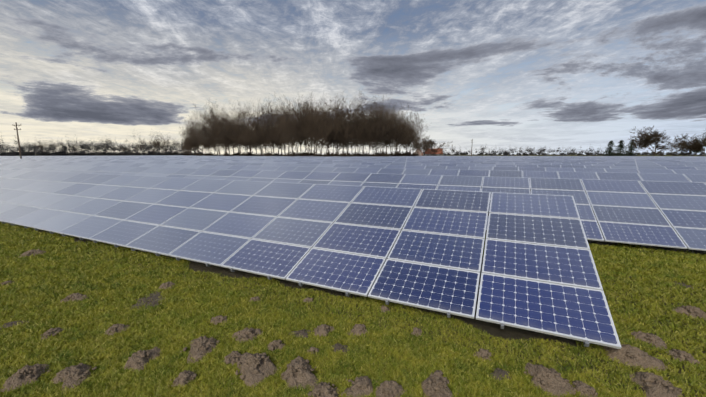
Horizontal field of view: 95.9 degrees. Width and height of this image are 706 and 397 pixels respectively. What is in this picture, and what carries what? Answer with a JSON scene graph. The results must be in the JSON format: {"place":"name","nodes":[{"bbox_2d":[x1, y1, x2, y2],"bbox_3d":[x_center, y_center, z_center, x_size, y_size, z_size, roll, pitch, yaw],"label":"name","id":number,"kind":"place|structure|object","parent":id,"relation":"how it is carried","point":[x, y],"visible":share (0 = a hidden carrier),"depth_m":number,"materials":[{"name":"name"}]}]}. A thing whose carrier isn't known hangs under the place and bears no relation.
{"place":"outdoors","nodes":[
{"label":"outdoors","id":0,"kind":"place"},
{"bbox_2d":[0,154,705,396],"bbox_3d":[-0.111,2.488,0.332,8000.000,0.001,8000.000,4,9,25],"label":"ground","id":1,"kind":"structure","parent":0,"point":[507,332],"depth_m":4.58,"materials":[{"name":"green plant"}]},
{"bbox_2d":[0,320,28,328],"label":"molehill","id":2,"kind":"object","parent":1,"relation":"on","point":[8,324],"visible":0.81,"depth_m":4.72,"materials":[{"name":"soil"}]},
{"bbox_2d":[13,122,21,158],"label":"utility pole","id":3,"kind":"object","parent":1,"relation":"on","point":[16,129],"visible":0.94,"depth_m":72.89,"materials":[{"name":"brown wood"}]},
{"bbox_2d":[0,363,50,391],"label":"molehill","id":4,"kind":"object","parent":1,"relation":"on","point":[23,375],"visible":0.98,"depth_m":3.54,"materials":[{"name":"soil"}]},
{"bbox_2d":[20,249,45,256],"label":"molehill","id":5,"kind":"object","parent":1,"relation":"on","point":[31,252],"visible":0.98,"depth_m":7.96,"materials":[{"name":"soil"}]},
{"bbox_2d":[40,327,63,339],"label":"molehill","id":6,"kind":"object","parent":1,"relation":"on","point":[52,331],"visible":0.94,"depth_m":4.44,"materials":[{"name":"soil"}]},
{"bbox_2d":[51,363,96,389],"bbox_3d":[-3.181,1.975,3.630,0.525,0.126,0.389,5,9,31],"label":"molehill","id":7,"kind":"object","parent":1,"relation":"on","point":[69,376],"visible":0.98,"depth_m":3.56,"materials":[{"name":"soil"}]},
{"bbox_2d":[60,293,87,301],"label":"molehill","id":8,"kind":"object","parent":1,"relation":"on","point":[75,296],"visible":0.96,"depth_m":5.50,"materials":[{"name":"soil"}]},
{"bbox_2d":[97,138,114,155],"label":"tree","id":9,"kind":"object","parent":1,"relation":"on","point":[105,144],"visible":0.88,"depth_m":425.31,"materials":[{"name":"brown plant"}]},
{"bbox_2d":[102,323,129,335],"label":"molehill","id":10,"kind":"object","parent":1,"relation":"on","point":[117,328],"visible":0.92,"depth_m":4.53,"materials":[{"name":"soil"}]},
{"bbox_2d":[131,133,144,153],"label":"tree","id":11,"kind":"object","parent":1,"relation":"on","point":[141,144],"visible":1,"depth_m":333.57,"materials":[{"name":"brown plant"}]},
{"bbox_2d":[121,347,160,370],"bbox_3d":[-2.601,1.934,3.928,0.362,0.122,0.484,0,8,0],"label":"molehill","id":12,"kind":"object","parent":1,"relation":"on","point":[138,359],"visible":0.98,"depth_m":3.84,"materials":[{"name":"soil"}]},
{"bbox_2d":[129,291,163,309],"bbox_3d":[-3.505,1.746,5.550,0.547,0.048,0.848,-1,8,-9],"label":"molehill","id":13,"kind":"object","parent":1,"relation":"on","point":[153,298],"visible":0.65,"depth_m":5.48,"materials":[{"name":"soil"}]},
{"bbox_2d":[147,132,167,151],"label":"tree","id":14,"kind":"object","parent":1,"relation":"on","point":[154,144],"visible":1,"depth_m":323.37,"materials":[{"name":"brown plant"}]},
{"bbox_2d":[155,135,170,151],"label":"tree","id":15,"kind":"object","parent":1,"relation":"on","point":[162,142],"visible":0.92,"depth_m":335.19,"materials":[{"name":"brown plant"}]},
{"bbox_2d":[157,281,174,289],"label":"molehill","id":16,"kind":"object","parent":1,"relation":"on","point":[168,284],"visible":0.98,"depth_m":6.01,"materials":[{"name":"soil"}]},
{"bbox_2d":[168,370,196,386],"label":"molehill","id":17,"kind":"object","parent":1,"relation":"on","point":[184,377],"visible":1,"depth_m":3.53,"materials":[{"name":"soil"}]},
{"bbox_2d":[180,115,201,149],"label":"grove tree","id":18,"kind":"object","parent":1,"relation":"on","point":[190,129],"visible":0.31,"depth_m":247.23,"materials":[{"name":"brown plant"}]},
{"bbox_2d":[184,119,198,155],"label":"grove tree","id":19,"kind":"object","parent":1,"relation":"on","point":[192,140],"visible":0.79,"depth_m":221.35,"materials":[{"name":"brown plant"}]},
{"bbox_2d":[180,336,219,362],"bbox_3d":[-2.015,1.892,4.158,0.470,0.141,0.588,3,8,21],"label":"molehill","id":20,"kind":"object","parent":1,"relation":"on","point":[201,345],"visible":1,"depth_m":4.08,"materials":[{"name":"soil"}]},
{"bbox_2d":[192,122,217,155],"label":"grove tree","id":21,"kind":"object","parent":1,"relation":"on","point":[206,142],"visible":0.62,"depth_m":214.94,"materials":[{"name":"brown plant"}]},
{"bbox_2d":[196,119,214,150],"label":"grove tree","id":22,"kind":"object","parent":1,"relation":"on","point":[202,141],"visible":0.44,"depth_m":213.32,"materials":[{"name":"brown plant"}]},
{"bbox_2d":[197,122,224,155],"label":"grove tree","id":23,"kind":"object","parent":1,"relation":"on","point":[211,135],"visible":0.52,"depth_m":204.79,"materials":[{"name":"brown plant"}]},
{"bbox_2d":[190,103,232,154],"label":"grove tree","id":24,"kind":"object","parent":1,"relation":"on","point":[204,130],"visible":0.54,"depth_m":201.15,"materials":[{"name":"brown plant"}]},
{"bbox_2d":[199,107,231,151],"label":"grove tree","id":25,"kind":"object","parent":1,"relation":"on","point":[210,127],"visible":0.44,"depth_m":202.58,"materials":[{"name":"brown plant"}]},
{"bbox_2d":[210,315,226,324],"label":"molehill","id":26,"kind":"object","parent":1,"relation":"on","point":[219,319],"visible":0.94,"depth_m":4.80,"materials":[{"name":"soil"}]},
{"bbox_2d":[214,109,232,155],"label":"grove tree","id":27,"kind":"object","parent":1,"relation":"on","point":[226,138],"visible":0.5,"depth_m":199.64,"materials":[{"name":"brown plant"}]},
{"bbox_2d":[201,105,246,155],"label":"grove tree","id":28,"kind":"object","parent":1,"relation":"on","point":[223,128],"visible":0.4,"depth_m":196.76,"materials":[{"name":"brown plant"}]},
{"bbox_2d":[212,100,238,155],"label":"grove tree","id":29,"kind":"object","parent":1,"relation":"on","point":[219,115],"visible":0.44,"depth_m":205.05,"materials":[{"name":"brown plant"}]},
{"bbox_2d":[223,351,240,364],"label":"molehill","id":30,"kind":"object","parent":1,"relation":"on","point":[232,357],"visible":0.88,"depth_m":3.89,"materials":[{"name":"soil"}]},
{"bbox_2d":[212,111,251,155],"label":"grove tree","id":31,"kind":"object","parent":1,"relation":"on","point":[239,129],"visible":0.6,"depth_m":188.08,"materials":[{"name":"brown plant"}]},
{"bbox_2d":[217,109,246,155],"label":"grove tree","id":32,"kind":"object","parent":1,"relation":"on","point":[235,128],"visible":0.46,"depth_m":191.28,"materials":[{"name":"brown plant"}]},
{"bbox_2d":[232,108,257,149],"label":"grove tree","id":33,"kind":"object","parent":1,"relation":"on","point":[246,130],"visible":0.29,"depth_m":189.26,"materials":[{"name":"brown plant"}]},
{"bbox_2d":[232,327,262,340],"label":"molehill","id":34,"kind":"object","parent":1,"relation":"on","point":[246,333],"visible":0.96,"depth_m":4.38,"materials":[{"name":"soil"}]},
{"bbox_2d":[235,100,262,149],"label":"grove tree","id":35,"kind":"object","parent":1,"relation":"on","point":[239,142],"visible":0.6,"depth_m":184.42,"materials":[{"name":"brown plant"}]},
{"bbox_2d":[240,99,267,155],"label":"grove tree","id":36,"kind":"object","parent":1,"relation":"on","point":[246,141],"visible":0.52,"depth_m":180.99,"materials":[{"name":"brown plant"}]},
{"bbox_2d":[231,352,280,387],"bbox_3d":[-1.212,1.935,3.723,0.641,0.178,0.532,4,9,26],"label":"molehill","id":37,"kind":"object","parent":1,"relation":"on","point":[256,367],"visible":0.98,"depth_m":3.68,"materials":[{"name":"soil"}]},
{"bbox_2d":[244,103,277,155],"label":"grove tree","id":38,"kind":"object","parent":1,"relation":"on","point":[253,139],"visible":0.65,"depth_m":180.74,"materials":[{"name":"brown plant"}]},
{"bbox_2d":[255,108,270,155],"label":"grove tree","id":39,"kind":"object","parent":1,"relation":"on","point":[262,137],"visible":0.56,"depth_m":177.04,"materials":[{"name":"brown plant"}]},
{"bbox_2d":[255,97,283,151],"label":"grove tree","id":40,"kind":"object","parent":1,"relation":"on","point":[262,142],"visible":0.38,"depth_m":177.85,"materials":[{"name":"brown plant"}]},
{"bbox_2d":[261,94,282,152],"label":"grove tree","id":41,"kind":"object","parent":1,"relation":"on","point":[279,145],"visible":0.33,"depth_m":176.36,"materials":[{"name":"brown plant"}]},
{"bbox_2d":[261,99,290,155],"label":"grove tree","id":42,"kind":"object","parent":1,"relation":"on","point":[273,139],"visible":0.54,"depth_m":174.04,"materials":[{"name":"brown plant"}]},
{"bbox_2d":[251,108,301,148],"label":"grove tree","id":43,"kind":"object","parent":1,"relation":"on","point":[267,128],"visible":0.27,"depth_m":178.33,"materials":[{"name":"brown plant"}]},
{"bbox_2d":[268,340,285,350],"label":"molehill","id":44,"kind":"object","parent":1,"relation":"on","point":[274,345],"visible":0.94,"depth_m":4.15,"materials":[{"name":"soil"}]},
{"bbox_2d":[252,103,302,152],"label":"grove tree","id":45,"kind":"object","parent":1,"relation":"on","point":[277,126],"visible":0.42,"depth_m":172.42,"materials":[{"name":"brown plant"}]},
{"bbox_2d":[272,96,303,145],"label":"grove tree","id":46,"kind":"object","parent":1,"relation":"on","point":[284,126],"visible":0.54,"depth_m":161.15,"materials":[{"name":"brown plant"}]},
{"bbox_2d":[278,98,318,155],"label":"grove tree","id":47,"kind":"object","parent":1,"relation":"on","point":[288,140],"visible":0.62,"depth_m":158.60,"materials":[{"name":"brown plant"}]},
{"bbox_2d":[280,356,318,389],"bbox_3d":[-0.596,1.962,3.662,0.471,0.139,0.620,-6,10,-38],"label":"molehill","id":48,"kind":"object","parent":1,"relation":"on","point":[297,372],"visible":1,"depth_m":3.56,"materials":[{"name":"soil"}]},
{"bbox_2d":[288,329,310,337],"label":"molehill","id":49,"kind":"object","parent":1,"relation":"on","point":[303,333],"visible":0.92,"depth_m":4.47,"materials":[{"name":"soil"}]},
{"bbox_2d":[284,95,318,155],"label":"grove tree","id":50,"kind":"object","parent":1,"relation":"on","point":[296,128],"visible":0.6,"depth_m":155.98,"materials":[{"name":"brown plant"}]},
{"bbox_2d":[291,100,319,152],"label":"grove tree","id":51,"kind":"object","parent":1,"relation":"on","point":[303,131],"visible":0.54,"depth_m":159.37,"materials":[{"name":"brown plant"}]},
{"bbox_2d":[288,94,326,153],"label":"grove tree","id":52,"kind":"object","parent":1,"relation":"on","point":[311,123],"visible":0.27,"depth_m":164.89,"materials":[{"name":"brown plant"}]},
{"bbox_2d":[285,99,334,155],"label":"grove tree","id":53,"kind":"object","parent":1,"relation":"on","point":[310,127],"visible":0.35,"depth_m":155.92,"materials":[{"name":"brown plant"}]},
{"bbox_2d":[290,99,333,152],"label":"grove tree","id":54,"kind":"object","parent":1,"relation":"on","point":[311,124],"visible":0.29,"depth_m":160.00,"materials":[{"name":"brown plant"}]},
{"bbox_2d":[307,347,318,353],"bbox_3d":[-0.514,1.946,4.094,0.163,0.064,0.137,-1,8,-6],"label":"earth clump","id":55,"kind":"object","parent":1,"relation":"on","point":[312,349],"visible":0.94,"depth_m":4.07,"materials":[{"name":"soil"}]},
{"bbox_2d":[301,100,333,152],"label":"grove tree","id":56,"kind":"object","parent":1,"relation":"on","point":[316,130],"visible":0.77,"depth_m":149.38,"materials":[{"name":"brown plant"}]},
{"bbox_2d":[298,93,338,155],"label":"grove tree","id":57,"kind":"object","parent":1,"relation":"on","point":[319,131],"visible":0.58,"depth_m":153.34,"materials":[{"name":"brown plant"}]},
{"bbox_2d":[307,382,339,396],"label":"molehill","id":58,"kind":"object","parent":1,"relation":"on","point":[322,389],"visible":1,"depth_m":3.33,"materials":[{"name":"soil"}]},
{"bbox_2d":[313,324,333,336],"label":"molehill","id":59,"kind":"object","parent":1,"relation":"on","point":[321,329],"visible":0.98,"depth_m":4.50,"materials":[{"name":"soil"}]},
{"bbox_2d":[304,106,348,155],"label":"grove tree","id":60,"kind":"object","parent":1,"relation":"on","point":[329,127],"visible":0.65,"depth_m":151.47,"materials":[{"name":"brown plant"}]},
{"bbox_2d":[2,186,658,346],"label":"solar panel supports","id":61,"kind":"object","parent":1,"relation":"on","point":[586,343],"depth_m":6.51,"materials":[{"name":"grey metal"}]},
{"bbox_2d":[0,155,705,348],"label":"solar panels","id":62,"kind":"object","parent":61,"relation":"on","point":[336,223],"visible":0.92,"depth_m":8.44,"materials":[{"name":"blue glass"}]},
{"bbox_2d":[319,96,343,155],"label":"grove tree","id":63,"kind":"object","parent":1,"relation":"on","point":[333,130],"visible":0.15,"depth_m":158.09,"materials":[{"name":"brown plant"}]},
{"bbox_2d":[311,94,364,149],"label":"grove tree","id":64,"kind":"object","parent":1,"relation":"on","point":[348,112],"visible":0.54,"depth_m":152.81,"materials":[{"name":"brown plant"}]},
{"bbox_2d":[322,96,355,155],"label":"grove tree","id":65,"kind":"object","parent":1,"relation":"on","point":[336,125],"visible":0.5,"depth_m":156.01,"materials":[{"name":"brown plant"}]},
{"bbox_2d":[325,99,354,155],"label":"grove tree","id":66,"kind":"object","parent":1,"relation":"on","point":[339,124],"visible":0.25,"depth_m":159.23,"materials":[{"name":"brown plant"}]},
{"bbox_2d":[332,343,348,352],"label":"molehill","id":67,"kind":"object","parent":1,"relation":"on","point":[337,346],"visible":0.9,"depth_m":4.15,"materials":[{"name":"soil"}]},
{"bbox_2d":[333,94,365,147],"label":"grove tree","id":68,"kind":"object","parent":1,"relation":"on","point":[347,132],"visible":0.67,"depth_m":151.84,"materials":[{"name":"brown plant"}]},
{"bbox_2d":[334,93,368,147],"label":"grove tree","id":69,"kind":"object","parent":1,"relation":"on","point":[358,115],"visible":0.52,"depth_m":152.81,"materials":[{"name":"brown plant"}]},
{"bbox_2d":[343,107,369,155],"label":"grove tree","id":70,"kind":"object","parent":1,"relation":"on","point":[354,131],"visible":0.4,"depth_m":153.55,"materials":[{"name":"brown plant"}]},
{"bbox_2d":[341,376,373,396],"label":"molehill","id":71,"kind":"object","parent":1,"relation":"on","point":[360,386],"visible":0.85,"depth_m":3.38,"materials":[{"name":"soil"}]},
{"bbox_2d":[347,324,367,336],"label":"molehill","id":72,"kind":"object","parent":1,"relation":"on","point":[357,329],"visible":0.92,"depth_m":4.50,"materials":[{"name":"soil"}]},
{"bbox_2d":[336,92,389,155],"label":"grove tree","id":73,"kind":"object","parent":1,"relation":"on","point":[364,117],"visible":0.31,"depth_m":154.57,"materials":[{"name":"brown plant"}]},
{"bbox_2d":[349,90,376,154],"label":"grove tree","id":74,"kind":"object","parent":1,"relation":"on","point":[365,130],"visible":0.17,"depth_m":155.87,"materials":[{"name":"brown plant"}]},
{"bbox_2d":[361,93,382,149],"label":"grove tree","id":75,"kind":"object","parent":1,"relation":"on","point":[365,132],"visible":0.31,"depth_m":160.41,"materials":[{"name":"brown plant"}]},
{"bbox_2d":[354,97,399,152],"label":"grove tree","id":76,"kind":"object","parent":1,"relation":"on","point":[377,122],"visible":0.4,"depth_m":154.35,"materials":[{"name":"brown plant"}]},
{"bbox_2d":[347,102,409,150],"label":"grove tree","id":77,"kind":"object","parent":1,"relation":"on","point":[380,129],"visible":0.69,"depth_m":150.15,"materials":[{"name":"brown plant"}]},
{"bbox_2d":[360,102,399,153],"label":"grove tree","id":78,"kind":"object","parent":1,"relation":"on","point":[371,129],"visible":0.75,"depth_m":152.09,"materials":[{"name":"brown plant"}]},
{"bbox_2d":[370,111,391,153],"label":"grove tree","id":79,"kind":"object","parent":1,"relation":"on","point":[378,144],"visible":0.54,"depth_m":159.71,"materials":[{"name":"brown plant"}]},
{"bbox_2d":[358,106,415,154],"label":"grove tree","id":80,"kind":"object","parent":1,"relation":"on","point":[392,126],"visible":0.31,"depth_m":159.22,"materials":[{"name":"brown plant"}]},
{"bbox_2d":[371,380,406,396],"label":"molehill","id":81,"kind":"object","parent":1,"relation":"on","point":[386,388],"visible":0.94,"depth_m":3.34,"materials":[{"name":"soil"}]},
{"bbox_2d":[379,103,407,150],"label":"grove tree","id":82,"kind":"object","parent":1,"relation":"on","point":[396,119],"visible":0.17,"depth_m":166.67,"materials":[{"name":"brown plant"}]},
{"bbox_2d":[385,109,407,155],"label":"grove tree","id":83,"kind":"object","parent":1,"relation":"on","point":[396,133],"visible":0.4,"depth_m":165.62,"materials":[{"name":"brown plant"}]},
{"bbox_2d":[382,112,418,155],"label":"grove tree","id":84,"kind":"object","parent":1,"relation":"on","point":[406,133],"visible":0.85,"depth_m":153.92,"materials":[{"name":"brown plant"}]},
{"bbox_2d":[399,123,413,155],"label":"grove tree","id":85,"kind":"object","parent":1,"relation":"on","point":[409,141],"visible":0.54,"depth_m":163.11,"materials":[{"name":"brown plant"}]},
{"bbox_2d":[396,112,418,148],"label":"grove tree","id":86,"kind":"object","parent":1,"relation":"on","point":[407,125],"visible":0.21,"depth_m":184.68,"materials":[{"name":"brown plant"}]},
{"bbox_2d":[394,104,426,146],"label":"grove tree","id":87,"kind":"object","parent":1,"relation":"on","point":[410,122],"visible":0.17,"depth_m":181.04,"materials":[{"name":"brown plant"}]},
{"bbox_2d":[403,114,426,155],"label":"grove tree","id":88,"kind":"object","parent":1,"relation":"on","point":[414,136],"visible":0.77,"depth_m":158.97,"materials":[{"name":"brown plant"}]},
{"bbox_2d":[411,327,421,336],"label":"molehill","id":89,"kind":"object","parent":1,"relation":"on","point":[416,330],"visible":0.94,"depth_m":4.48,"materials":[{"name":"soil"}]},
{"bbox_2d":[413,130,430,153],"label":"grove tree","id":90,"kind":"object","parent":1,"relation":"on","point":[421,142],"visible":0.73,"depth_m":173.22,"materials":[{"name":"brown plant"}]},
{"bbox_2d":[425,147,442,155],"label":"farmhouse","id":91,"kind":"object","parent":1,"relation":"on","point":[427,153],"visible":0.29,"depth_m":260.72,"materials":[{"name":"brick"}]},
{"bbox_2d":[419,136,449,155],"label":"bush","id":92,"kind":"object","parent":1,"relation":"on","point":[431,143],"visible":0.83,"depth_m":247.27,"materials":[{"name":"brown plant"}]},
{"bbox_2d":[434,370,442,377],"bbox_3d":[0.977,2.002,3.625,0.145,0.070,0.160,-3,8,-21],"label":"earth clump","id":93,"kind":"object","parent":1,"relation":"on","point":[439,373],"visible":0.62,"depth_m":3.62,"materials":[{"name":"soil"}]},
{"bbox_2d":[421,372,457,396],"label":"molehill","id":94,"kind":"object","parent":1,"relation":"on","point":[433,385],"visible":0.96,"depth_m":3.38,"materials":[{"name":"soil"}]},
{"bbox_2d":[473,348,491,359],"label":"molehill","id":95,"kind":"object","parent":1,"relation":"on","point":[485,354],"visible":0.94,"depth_m":3.98,"materials":[{"name":"soil"}]},
{"bbox_2d":[489,368,512,379],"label":"molehill","id":96,"kind":"object","parent":1,"relation":"on","point":[498,371],"visible":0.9,"depth_m":3.64,"materials":[{"name":"soil"}]},
{"bbox_2d":[524,363,575,396],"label":"molehill","id":97,"kind":"object","parent":1,"relation":"on","point":[550,380],"visible":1,"depth_m":3.46,"materials":[{"name":"soil"}]},
{"bbox_2d":[572,380,597,396],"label":"molehill","id":98,"kind":"object","parent":1,"relation":"on","point":[583,388],"visible":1,"depth_m":3.37,"materials":[{"name":"soil"}]},
{"bbox_2d":[603,141,619,155],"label":"conifer","id":99,"kind":"object","parent":1,"relation":"on","point":[610,148],"visible":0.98,"depth_m":279.52,"materials":[{"name":"green plant"}]},
{"bbox_2d":[612,140,628,155],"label":"conifer","id":100,"kind":"object","parent":1,"relation":"on","point":[620,146],"visible":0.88,"depth_m":284.97,"materials":[{"name":"green plant"}]},
{"bbox_2d":[620,139,639,155],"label":"conifer","id":101,"kind":"object","parent":1,"relation":"on","point":[630,149],"visible":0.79,"depth_m":290.87,"materials":[{"name":"green plant"}]},
{"bbox_2d":[600,344,667,370],"bbox_3d":[3.434,1.907,3.932,0.448,0.174,0.688,-7,11,-42],"label":"molehill","id":102,"kind":"object","parent":1,"relation":"on","point":[632,356],"visible":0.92,"depth_m":3.86,"materials":[{"name":"soil"}]},
{"bbox_2d":[631,331,666,349],"bbox_3d":[4.035,1.879,4.334,0.304,0.121,0.448,-4,9,-29],"label":"molehill","id":103,"kind":"object","parent":1,"relation":"on","point":[656,341],"visible":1,"depth_m":4.27,"materials":[{"name":"soil"}]},
{"bbox_2d":[629,372,682,396],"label":"molehill","id":104,"kind":"object","parent":1,"relation":"on","point":[653,384],"visible":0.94,"depth_m":3.36,"materials":[{"name":"soil"}]},
{"bbox_2d":[629,125,705,155],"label":"trees","id":105,"kind":"object","parent":1,"relation":"on","point":[645,142],"visible":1,"depth_m":249.87,"materials":[{"name":"brown plant"}]},
{"bbox_2d":[666,349,700,365],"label":"molehill","id":106,"kind":"object","parent":1,"relation":"on","point":[683,355],"visible":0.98,"depth_m":3.91,"materials":[{"name":"soil"}]},
{"bbox_2d":[667,137,699,155],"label":"tree","id":107,"kind":"object","parent":1,"relation":"on","point":[685,148],"visible":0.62,"depth_m":314.02,"materials":[{"name":"black plant"}]},
{"bbox_2d":[675,305,705,318],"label":"molehill","id":108,"kind":"object","parent":1,"relation":"on","point":[694,311],"visible":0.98,"depth_m":5.00,"materials":[{"name":"soil"}]},
{"bbox_2d":[687,136,705,155],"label":"tree","id":109,"kind":"object","parent":1,"relation":"on","point":[697,146],"visible":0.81,"depth_m":297.82,"materials":[{"name":"black plant"}]},
{"bbox_2d":[0,0,705,154],"label":"sky","id":110,"kind":"structure","parent":0,"point":[550,74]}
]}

